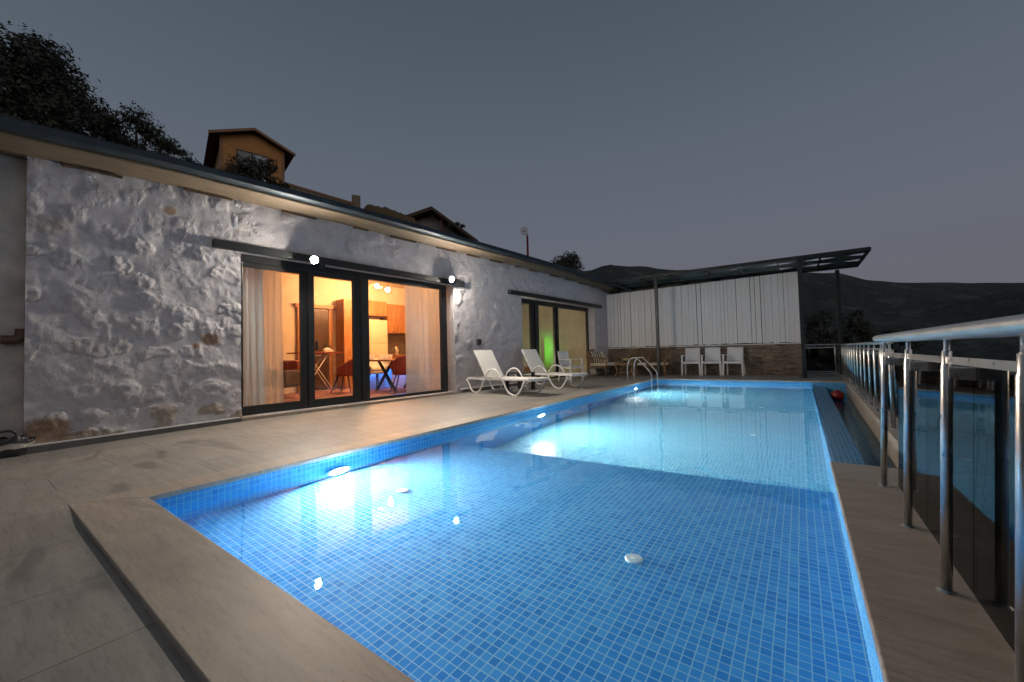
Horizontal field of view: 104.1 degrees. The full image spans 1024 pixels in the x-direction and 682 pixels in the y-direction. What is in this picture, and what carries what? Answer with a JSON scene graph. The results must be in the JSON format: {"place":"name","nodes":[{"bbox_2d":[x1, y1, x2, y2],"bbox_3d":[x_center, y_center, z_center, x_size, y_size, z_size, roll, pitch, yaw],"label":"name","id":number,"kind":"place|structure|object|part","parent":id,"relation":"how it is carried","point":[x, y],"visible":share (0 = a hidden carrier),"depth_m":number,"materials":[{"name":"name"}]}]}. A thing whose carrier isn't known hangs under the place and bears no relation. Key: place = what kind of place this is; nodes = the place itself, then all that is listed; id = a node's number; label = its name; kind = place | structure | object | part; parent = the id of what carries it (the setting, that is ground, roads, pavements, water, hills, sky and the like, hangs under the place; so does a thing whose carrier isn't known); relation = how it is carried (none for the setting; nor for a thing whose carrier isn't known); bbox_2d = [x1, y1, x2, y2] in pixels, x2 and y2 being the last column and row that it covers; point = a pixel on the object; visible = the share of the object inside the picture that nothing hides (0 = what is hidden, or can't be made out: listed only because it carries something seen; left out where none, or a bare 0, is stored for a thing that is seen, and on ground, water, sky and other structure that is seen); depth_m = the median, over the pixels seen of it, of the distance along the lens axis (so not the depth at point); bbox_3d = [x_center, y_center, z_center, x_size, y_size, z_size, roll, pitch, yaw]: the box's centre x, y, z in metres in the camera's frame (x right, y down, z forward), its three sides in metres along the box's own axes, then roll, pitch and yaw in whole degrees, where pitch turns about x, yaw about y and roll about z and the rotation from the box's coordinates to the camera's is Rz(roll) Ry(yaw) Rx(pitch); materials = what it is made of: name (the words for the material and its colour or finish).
{"place":"outdoors","nodes":[
{"label":"outdoors","id":0,"kind":"place"},
{"bbox_2d":[322,345,333,351],"bbox_3d":[-4.541,0.185,9.845,0.100,0.176,0.259,-3,-2,36],"label":"steam iron","id":1,"kind":"object","parent":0,"point":[327,349],"visible":0.99,"depth_m":9.80,"materials":[{"name":"plastic"}]},
{"bbox_2d":[0,0,1023,282],"label":"sky","id":2,"kind":"structure","parent":0,"point":[659,134],"materials":[{"name":"grey"}]},
{"bbox_2d":[23,265,1023,395],"bbox_3d":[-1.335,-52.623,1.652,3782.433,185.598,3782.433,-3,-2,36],"label":"terrain","id":3,"kind":"structure","parent":0,"point":[888,306],"depth_m":346.55,"materials":[{"name":"green plant"}]},
{"bbox_2d":[0,20,131,241],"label":"oak tree","id":4,"kind":"object","parent":3,"relation":"on","point":[34,69],"visible":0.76,"depth_m":10.95,"materials":[{"name":"green plant"}]},
{"bbox_2d":[0,455,200,681],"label":"deck","id":5,"kind":"structure","parent":3,"relation":"on","point":[72,609],"depth_m":1.47,"materials":[{"name":"tile"}]},
{"bbox_2d":[0,430,36,458],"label":"bag","id":6,"kind":"object","parent":5,"relation":"on","point":[16,445],"visible":0.99,"depth_m":4.11,"materials":[{"name":"plastic"}]},
{"bbox_2d":[89,100,175,154],"bbox_3d":[-12.927,-4.970,13.545,1.909,6.156,2.008,-2,-2,4],"label":"oak tree","id":7,"kind":"object","parent":3,"relation":"on","point":[147,132],"visible":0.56,"depth_m":13.67,"materials":[{"name":"green plant"}]},
{"bbox_2d":[146,138,201,164],"bbox_3d":[-13.154,-5.219,15.367,2.142,5.292,1.096,0,-2,-38],"label":"shrub","id":8,"kind":"object","parent":3,"relation":"on","point":[181,153],"visible":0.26,"depth_m":15.50,"materials":[{"name":"green plant"}]},
{"bbox_2d":[218,153,278,182],"bbox_3d":[-14.462,-7.951,22.006,2.978,4.807,1.789,0,-2,-34],"label":"shrub","id":9,"kind":"object","parent":3,"relation":"on","point":[247,169],"visible":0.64,"depth_m":21.85,"materials":[{"name":"green plant"}]},
{"bbox_2d":[203,128,295,182],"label":"timber house","id":10,"kind":"structure","parent":3,"relation":"on","point":[246,142],"depth_m":26.20,"materials":[{"name":"orange wood"}]},
{"bbox_2d":[236,148,267,181],"bbox_3d":[-16.969,-11.281,26.091,1.720,2.080,0.039,0,-2,-41],"label":"window","id":11,"kind":"structure","parent":10,"relation":"in","point":[245,153],"depth_m":26.00,"materials":[{"name":"grey glass"}]},
{"bbox_2d":[263,176,290,187],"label":"shrub","id":12,"kind":"object","parent":3,"relation":"on","point":[282,184],"visible":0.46,"depth_m":23.07,"materials":[{"name":"green plant"}]},
{"bbox_2d":[0,114,625,454],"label":"stone house","id":13,"kind":"structure","parent":3,"relation":"on","point":[121,275],"depth_m":5.37,"materials":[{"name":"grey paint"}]},
{"bbox_2d":[0,328,24,343],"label":"drain pipe","id":14,"kind":"object","parent":13,"relation":"attached to","point":[18,336],"visible":0.88,"depth_m":4.24,"materials":[{"name":"brown metal"}]},
{"bbox_2d":[243,267,264,405],"bbox_3d":[-4.119,-0.178,6.331,0.081,2.582,0.440,-3,-2,39],"label":"curtain","id":15,"kind":"object","parent":13,"relation":"hanging from","point":[253,362],"visible":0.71,"depth_m":6.34,"materials":[{"name":"white fabric"}]},
{"bbox_2d":[263,270,283,403],"bbox_3d":[-3.969,-0.173,6.609,0.061,2.582,0.420,-3,-2,39],"label":"curtain","id":16,"kind":"object","parent":13,"relation":"hanging from","point":[273,337],"visible":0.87,"depth_m":6.62,"materials":[{"name":"white fabric"}]},
{"bbox_2d":[294,303,336,391],"bbox_3d":[-5.088,0.168,10.394,0.080,2.226,1.080,-3,-2,39],"label":"inner door","id":17,"kind":"structure","parent":13,"relation":"in","point":[323,319],"depth_m":10.51,"materials":[{"name":"brown wood"}]},
{"bbox_2d":[310,256,324,268],"bbox_3d":[-3.218,-1.302,6.624,0.169,0.132,0.457,-1,-2,-15],"label":"wall lamp","id":18,"kind":"object","parent":13,"relation":"attached to","point":[315,261],"visible":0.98,"depth_m":6.46,"materials":[{"name":"black metal"}]},
{"bbox_2d":[336,299,352,388],"bbox_3d":[-4.410,0.082,10.927,0.460,2.395,0.600,-3,-2,39],"label":"cupboard","id":19,"kind":"object","parent":13,"relation":"on","point":[344,326],"visible":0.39,"depth_m":10.68,"materials":[{"name":"orange wood"}]},
{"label":"door","id":20,"kind":"part","parent":19,"relation":"part of","materials":[{"name":"orange wood"}]},
{"bbox_2d":[241,254,447,415],"bbox_3d":[-2.771,-0.079,7.490,0.150,2.415,4.080,-3,-2,39],"label":"sliding door","id":21,"kind":"structure","parent":13,"relation":"in","point":[359,280],"depth_m":7.01,"materials":[{"name":"black metal"}]},
{"bbox_2d":[284,387,405,401],"bbox_3d":[-3.822,1.208,9.234,2.500,0.008,3.100,-3,-2,36],"label":"rug","id":22,"kind":"object","parent":13,"relation":"on","point":[334,393],"visible":0.36,"depth_m":9.13,"materials":[{"name":"fabric"}]},
{"bbox_2d":[283,360,299,387],"bbox_3d":[-4.865,0.819,8.529,0.780,0.804,0.812,-2,-2,16],"label":"lounge chair","id":23,"kind":"object","parent":22,"relation":"on","point":[291,373],"visible":0.25,"depth_m":8.36,"materials":[{"name":"brown fabric"}]},
{"bbox_2d":[286,352,343,393],"bbox_3d":[-4.698,0.762,9.590,0.340,0.982,1.233,-3,-2,36],"label":"table","id":24,"kind":"object","parent":22,"relation":"on","point":[319,366],"visible":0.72,"depth_m":9.67,"materials":[{"name":"brown wood"}]},
{"bbox_2d":[330,359,352,393],"bbox_3d":[-3.873,0.798,9.388,0.602,0.849,0.568,-2,-2,6],"label":"dining chair","id":25,"kind":"object","parent":22,"relation":"on","point":[344,369],"visible":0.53,"depth_m":9.17,"materials":[{"name":"red fabric"}]},
{"bbox_2d":[370,358,390,387],"bbox_3d":[-3.461,0.812,10.171,0.602,0.849,0.568,-3,-2,31],"label":"dining chair","id":26,"kind":"object","parent":22,"relation":"on","point":[374,364],"visible":0.45,"depth_m":10.32,"materials":[{"name":"beige fabric"}]},
{"bbox_2d":[370,368,405,387],"bbox_3d":[-3.290,0.973,10.640,0.400,0.540,1.500,-3,-2,39],"label":"bar unit","id":27,"kind":"object","parent":22,"relation":"on","point":[401,381],"visible":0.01,"depth_m":10.63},
{"bbox_2d":[378,354,391,366],"bbox_3d":[-3.390,0.531,10.675,0.036,0.340,0.420,-3,-2,39],"label":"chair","id":28,"kind":"object","parent":27,"relation":"on","point":[387,356],"visible":0.36,"depth_m":10.68,"materials":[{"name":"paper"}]},
{"bbox_2d":[370,359,405,390],"bbox_3d":[-2.782,0.833,9.844,0.840,0.777,1.240,-3,-2,36],"label":"dining table","id":29,"kind":"object","parent":22,"relation":"on","point":[385,372],"visible":0.36,"depth_m":9.49,"materials":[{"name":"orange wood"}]},
{"bbox_2d":[390,355,405,392],"bbox_3d":[-2.494,0.756,9.159,0.568,0.849,0.602,0,-2,-29],"label":"dining chair","id":30,"kind":"object","parent":22,"relation":"on","point":[398,366],"visible":0.58,"depth_m":8.94,"materials":[{"name":"red fabric"}]},
{"bbox_2d":[369,301,386,317],"bbox_3d":[-3.996,-0.919,11.502,0.460,0.420,0.640,-3,-2,39],"label":"cupboard","id":31,"kind":"object","parent":13,"relation":"attached to","point":[377,309],"visible":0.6,"depth_m":11.40,"materials":[{"name":"orange wood"}]},
{"bbox_3d":[-3.834,-0.927,11.373,0.045,0.412,0.632,-3,-2,39],"label":"door","id":32,"kind":"part","parent":31,"relation":"part of","materials":[{"name":"orange wood"}]},
{"bbox_2d":[369,319,387,358],"bbox_3d":[-3.951,0.345,11.466,0.475,1.880,0.580,-3,-2,39],"label":"fridge","id":33,"kind":"object","parent":13,"relation":"on","point":[378,340],"visible":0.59,"depth_m":11.31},
{"bbox_3d":[-3.769,0.666,11.315,0.028,1.180,0.570,-3,-2,39],"label":"door","id":34,"kind":"part","parent":33,"relation":"part of","materials":[{"name":"white metal"}]},
{"bbox_3d":[-3.793,-0.263,11.344,0.028,0.660,0.570,-3,-2,39],"label":"freezer door","id":35,"kind":"part","parent":33,"relation":"part of","materials":[{"name":"white metal"}]},
{"bbox_2d":[380,304,404,333],"bbox_3d":[-3.501,-0.651,12.128,0.420,0.860,0.880,-3,-2,39],"label":"cupboard","id":36,"kind":"object","parent":13,"relation":"attached to","point":[395,318],"visible":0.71,"depth_m":11.89,"materials":[{"name":"orange wood"}]},
{"bbox_3d":[-3.494,-0.661,11.841,0.045,0.852,0.432,-3,-2,39],"label":"door","id":37,"kind":"part","parent":36,"relation":"part of","materials":[{"name":"orange wood"}]},
{"bbox_3d":[-3.217,-0.657,12.183,0.045,0.852,0.432,-3,-2,39],"label":"door","id":38,"kind":"part","parent":36,"relation":"part of","materials":[{"name":"orange wood"}]},
{"bbox_2d":[387,334,405,358],"bbox_3d":[-3.210,0.492,12.279,0.598,1.400,1.580,-3,-2,39],"label":"kitchen counter","id":39,"kind":"object","parent":13,"relation":"on","point":[399,341],"visible":0.07,"depth_m":12.28,"materials":[{"name":"orange wood"}]},
{"bbox_2d":[394,346,398,354],"bbox_3d":[-3.433,0.275,11.925,0.196,0.260,0.149,-2,-2,6],"label":"kettle","id":40,"kind":"object","parent":39,"relation":"on","point":[396,350],"visible":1,"depth_m":11.87,"materials":[{"name":"metal"}]},
{"bbox_2d":[404,285,440,392],"bbox_3d":[-1.904,-0.147,9.099,0.074,2.582,1.330,-3,-2,39],"label":"curtain","id":41,"kind":"object","parent":13,"relation":"hanging from","point":[422,331],"visible":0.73,"depth_m":8.93,"materials":[{"name":"white fabric"}]},
{"bbox_2d":[448,277,459,281],"bbox_3d":[-1.329,-1.359,9.043,0.161,0.132,0.496,-2,-2,17],"label":"wall lamp","id":42,"kind":"object","parent":13,"relation":"attached to","point":[450,279],"visible":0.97,"depth_m":8.84,"materials":[{"name":"black metal"}]},
{"bbox_2d":[476,339,481,344],"bbox_3d":[-0.813,0.025,9.674,0.098,0.148,0.120,-3,-2,39],"label":"wall socket","id":43,"kind":"object","parent":13,"relation":"attached to","point":[478,341],"depth_m":9.64,"materials":[{"name":"plastic"}]},
{"bbox_2d":[523,361,529,371],"bbox_3d":[-0.421,0.976,14.982,1.900,0.420,1.500,-3,-2,39],"label":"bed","id":44,"kind":"object","parent":13,"relation":"in","point":[526,368],"depth_m":14.64,"materials":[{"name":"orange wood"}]},
{"bbox_2d":[540,338,544,361],"bbox_3d":[1.280,0.361,16.694,0.180,1.000,0.030,-3,-2,39],"label":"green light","id":45,"kind":"object","parent":13,"relation":"attached to","point":[542,349],"visible":0.93,"depth_m":16.68,"materials":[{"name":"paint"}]},
{"bbox_2d":[521,298,589,381],"bbox_3d":[1.447,-0.014,12.967,0.114,2.415,4.220,-3,-2,39],"label":"sliding door","id":46,"kind":"structure","parent":13,"relation":"in","point":[533,304],"depth_m":12.82,"materials":[{"name":"black metal"}]},
{"bbox_2d":[285,182,360,207],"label":"roof","id":47,"kind":"structure","parent":3,"relation":"on","point":[355,200],"depth_m":28.44,"materials":[{"name":"stone"}]},
{"bbox_2d":[364,204,419,224],"bbox_3d":[-8.834,-7.367,28.980,4.180,4.847,2.400,-1,-2,-17],"label":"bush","id":48,"kind":"object","parent":3,"relation":"on","point":[385,210],"visible":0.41,"depth_m":28.08,"materials":[{"name":"brown plant"}]},
{"bbox_2d":[25,373,844,503],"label":"pool deck","id":49,"kind":"structure","parent":3,"relation":"on","point":[81,473],"depth_m":4.49,"materials":[{"name":"tile"}]},
{"bbox_2d":[68,497,415,681],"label":"raised coping","id":50,"kind":"object","parent":49,"relation":"on","point":[216,612],"visible":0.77,"depth_m":1.39,"materials":[{"name":"stone"}]},
{"bbox_2d":[72,378,655,503],"bbox_3d":[0.820,1.094,7.308,0.288,0.035,12.006,-3,-2,35],"label":"coping edge","id":51,"kind":"object","parent":49,"relation":"on","point":[171,489],"visible":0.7,"depth_m":3.52,"materials":[{"name":"stone"}]},
{"bbox_2d":[466,350,548,395],"bbox_3d":[-0.142,0.667,8.802,1.974,0.977,0.677,-3,-3,45],"label":"sun lounger","id":52,"kind":"object","parent":49,"relation":"on","point":[489,364],"visible":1,"depth_m":9.01,"materials":[{"name":"white plastic"}]},
{"bbox_2d":[154,380,865,507],"bbox_3d":[2.757,1.717,6.075,4.452,1.450,11.690,-3,-2,36],"label":"pool basin","id":53,"kind":"object","parent":49,"relation":"in","point":[843,447],"visible":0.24,"depth_m":4.23,"materials":[{"name":"tile"}]},
{"bbox_2d":[165,382,882,681],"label":"pool water","id":54,"kind":"structure","parent":53,"relation":"in","point":[673,532],"depth_m":2.02,"materials":[{"name":"blue liquid"}]},
{"bbox_2d":[505,372,534,390],"bbox_3d":[0.199,0.963,9.635,0.520,0.410,0.520,-3,-2,42],"label":"side table","id":55,"kind":"object","parent":49,"relation":"on","point":[520,383],"visible":0.72,"depth_m":9.59,"materials":[{"name":"plastic"}]},
{"bbox_2d":[514,349,587,388],"bbox_3d":[0.963,0.684,10.226,0.677,0.977,1.974,0,-2,-42],"label":"sun lounger","id":56,"kind":"object","parent":49,"relation":"on","point":[534,361],"visible":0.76,"depth_m":10.44,"materials":[{"name":"white plastic"}]},
{"bbox_2d":[557,351,583,381],"bbox_3d":[1.736,0.752,12.017,0.584,0.903,0.588,0,-2,-42],"label":"armchair","id":57,"kind":"object","parent":49,"relation":"on","point":[565,361],"visible":0.91,"depth_m":12.01,"materials":[{"name":"white plastic"}]},
{"bbox_2d":[586,349,623,376],"bbox_3d":[3.305,0.756,14.206,0.878,0.955,1.248,-3,-2,44],"label":"wooden bench","id":58,"kind":"object","parent":49,"relation":"on","point":[599,360],"visible":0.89,"depth_m":14.01,"materials":[{"name":"brown wood"}]},
{"bbox_2d":[614,362,638,377],"bbox_3d":[3.790,0.957,13.233,0.657,0.485,0.657,-3,-2,31],"label":"wicker table","id":59,"kind":"object","parent":49,"relation":"on","point":[623,363],"visible":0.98,"depth_m":13.11,"materials":[{"name":"brown wicker"}]},
{"bbox_2d":[628,348,650,375],"bbox_3d":[4.523,0.719,14.098,0.773,0.962,0.715,-2,-2,28],"label":"wicker chair","id":60,"kind":"object","parent":49,"relation":"on","point":[639,365],"visible":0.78,"depth_m":14.17,"materials":[{"name":"brown wicker"}]},
{"bbox_2d":[627,357,657,383],"bbox_3d":[3.826,1.301,11.677,0.765,1.678,0.660,-3,-2,36],"label":"pool ladder","id":61,"kind":"object","parent":49,"relation":"attached to","point":[643,365],"visible":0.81,"depth_m":11.64,"materials":[{"name":"metal"}]},
{"bbox_2d":[645,347,671,375],"bbox_3d":[5.081,0.692,13.694,0.715,0.962,0.773,0,-3,-44],"label":"wicker chair","id":62,"kind":"object","parent":49,"relation":"on","point":[664,364],"visible":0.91,"depth_m":13.66,"materials":[{"name":"brown wicker"}]},
{"bbox_2d":[681,348,700,375],"bbox_3d":[6.005,0.685,13.329,0.584,0.903,0.588,-3,-2,33],"label":"armchair","id":63,"kind":"object","parent":49,"relation":"on","point":[692,355],"visible":0.93,"depth_m":13.46,"materials":[{"name":"white plastic"}]},
{"bbox_2d":[608,342,801,374],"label":"clad wall","id":64,"kind":"structure","parent":49,"relation":"on","point":[774,359],"depth_m":12.95,"materials":[{"name":"stone"}]},
{"bbox_2d":[606,272,800,347],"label":"board wall","id":65,"kind":"structure","parent":64,"relation":"on","point":[763,309],"depth_m":13.39,"materials":[{"name":"white painted wood boards"}]},
{"bbox_2d":[701,347,722,375],"bbox_3d":[6.526,0.662,13.025,0.584,0.903,0.588,-3,-2,34],"label":"armchair","id":66,"kind":"object","parent":49,"relation":"on","point":[712,355],"visible":1,"depth_m":13.14,"materials":[{"name":"white plastic"}]},
{"bbox_2d":[722,347,745,375],"bbox_3d":[7.051,0.638,12.670,0.584,0.903,0.588,-3,-2,39],"label":"armchair","id":67,"kind":"object","parent":49,"relation":"on","point":[735,354],"visible":0.99,"depth_m":12.77,"materials":[{"name":"white plastic"}]},
{"bbox_2d":[610,247,870,377],"bbox_3d":[6.906,-0.609,12.923,7.020,3.418,1.880,-3,-2,36],"label":"pergola","id":68,"kind":"object","parent":49,"relation":"on","point":[799,265],"visible":0.82,"depth_m":12.16,"materials":[{"name":"black metal"}]},
{"bbox_2d":[656,378,845,382],"bbox_3d":[6.137,1.075,11.005,4.700,0.035,0.272,-3,-2,36],"label":"coping","id":69,"kind":"object","parent":49,"relation":"on","point":[822,381],"visible":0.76,"depth_m":10.70,"materials":[{"name":"stone"}]},
{"bbox_2d":[806,344,838,373],"bbox_3d":[9.279,0.572,12.634,1.720,0.920,0.084,-3,-2,36],"label":"railing","id":70,"kind":"object","parent":49,"relation":"on","point":[820,358],"visible":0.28,"depth_m":12.41,"materials":[{"name":"metal"}]},
{"bbox_2d":[407,206,477,240],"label":"tiled house","id":71,"kind":"structure","parent":3,"relation":"on","point":[430,217],"depth_m":33.65,"materials":[{"name":"brown tile"}]},
{"bbox_2d":[441,218,464,234],"bbox_3d":[-4.745,-6.274,32.880,1.974,8.053,0.666,-1,-2,-6],"label":"shrub","id":72,"kind":"object","parent":3,"relation":"on","point":[450,226],"visible":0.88,"depth_m":32.92,"materials":[{"name":"green plant"}]},
{"bbox_2d":[520,230,528,255],"bbox_3d":[0.902,-3.446,26.101,0.540,8.105,0.534,-3,-2,36],"label":"street lamp","id":73,"kind":"object","parent":3,"relation":"on","point":[527,243],"visible":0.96,"depth_m":26.13,"materials":[{"name":"grey metal"}]},
{"bbox_2d":[551,251,584,271],"bbox_3d":[4.054,-3.473,34.018,4.306,8.294,2.484,-2,-2,27],"label":"oak tree","id":74,"kind":"object","parent":3,"relation":"on","point":[569,261],"visible":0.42,"depth_m":33.49,"materials":[{"name":"green plant"}]},
{"bbox_2d":[793,308,846,372],"bbox_3d":[12.233,1.075,15.881,1.672,4.768,1.290,-2,-2,18],"label":"bush","id":75,"kind":"object","parent":3,"relation":"on","point":[815,322],"visible":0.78,"depth_m":15.73,"materials":[{"name":"green plant"}]},
{"bbox_2d":[810,349,839,372],"bbox_3d":[10.994,1.751,14.853,2.524,3.417,1.245,-3,-2,36],"label":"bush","id":76,"kind":"object","parent":3,"relation":"on","point":[837,359],"visible":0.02,"depth_m":14.30,"materials":[{"name":"green plant"}]},
{"bbox_2d":[832,309,879,349],"bbox_3d":[13.683,1.071,15.954,1.480,4.709,1.332,-2,-2,6],"label":"bush","id":77,"kind":"object","parent":3,"relation":"on","point":[861,331],"visible":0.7,"depth_m":15.84,"materials":[{"name":"green plant"}]},
{"bbox_2d":[839,373,898,468],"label":"channel kerb","id":78,"kind":"structure","parent":3,"relation":"on","point":[871,417],"depth_m":5.10,"materials":[{"name":"stone"}]},
{"bbox_2d":[839,342,898,429],"bbox_3d":[6.944,0.496,8.090,0.096,0.905,10.163,-3,-2,37],"label":"railing","id":79,"kind":"object","parent":78,"relation":"on","point":[861,366],"visible":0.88,"depth_m":5.68,"materials":[{"name":"metal"}]},
{"bbox_2d":[878,327,925,377],"bbox_3d":[18.793,1.649,19.358,1.880,4.706,0.907,-3,-2,43],"label":"bush","id":80,"kind":"object","parent":3,"relation":"on","point":[914,344],"visible":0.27,"depth_m":19.28,"materials":[{"name":"green plant"}]},
{"bbox_2d":[828,392,896,468],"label":"channel water","id":81,"kind":"structure","parent":0,"point":[866,440],"depth_m":5.08,"materials":[{"name":"blue liquid"}]},
{"bbox_2d":[830,390,844,399],"bbox_3d":[6.797,1.138,8.337,0.230,0.234,0.230,-3,-2,36],"label":"ball","id":82,"kind":"object","parent":81,"relation":"on","point":[837,395],"visible":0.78,"depth_m":8.27,"materials":[{"name":"red plastic"}]},
{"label":"platform base","id":83,"kind":"structure","parent":0,"visible":0},
{"bbox_2d":[830,461,1014,681],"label":"platform coping","id":84,"kind":"object","parent":83,"relation":"on","point":[922,628],"visible":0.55,"depth_m":1.34,"materials":[{"name":"stone"}]},
{"bbox_2d":[872,314,1023,681],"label":"railing","id":85,"kind":"object","parent":84,"relation":"on","point":[961,454],"visible":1,"depth_m":1.36,"materials":[{"name":"metal"}]}
]}

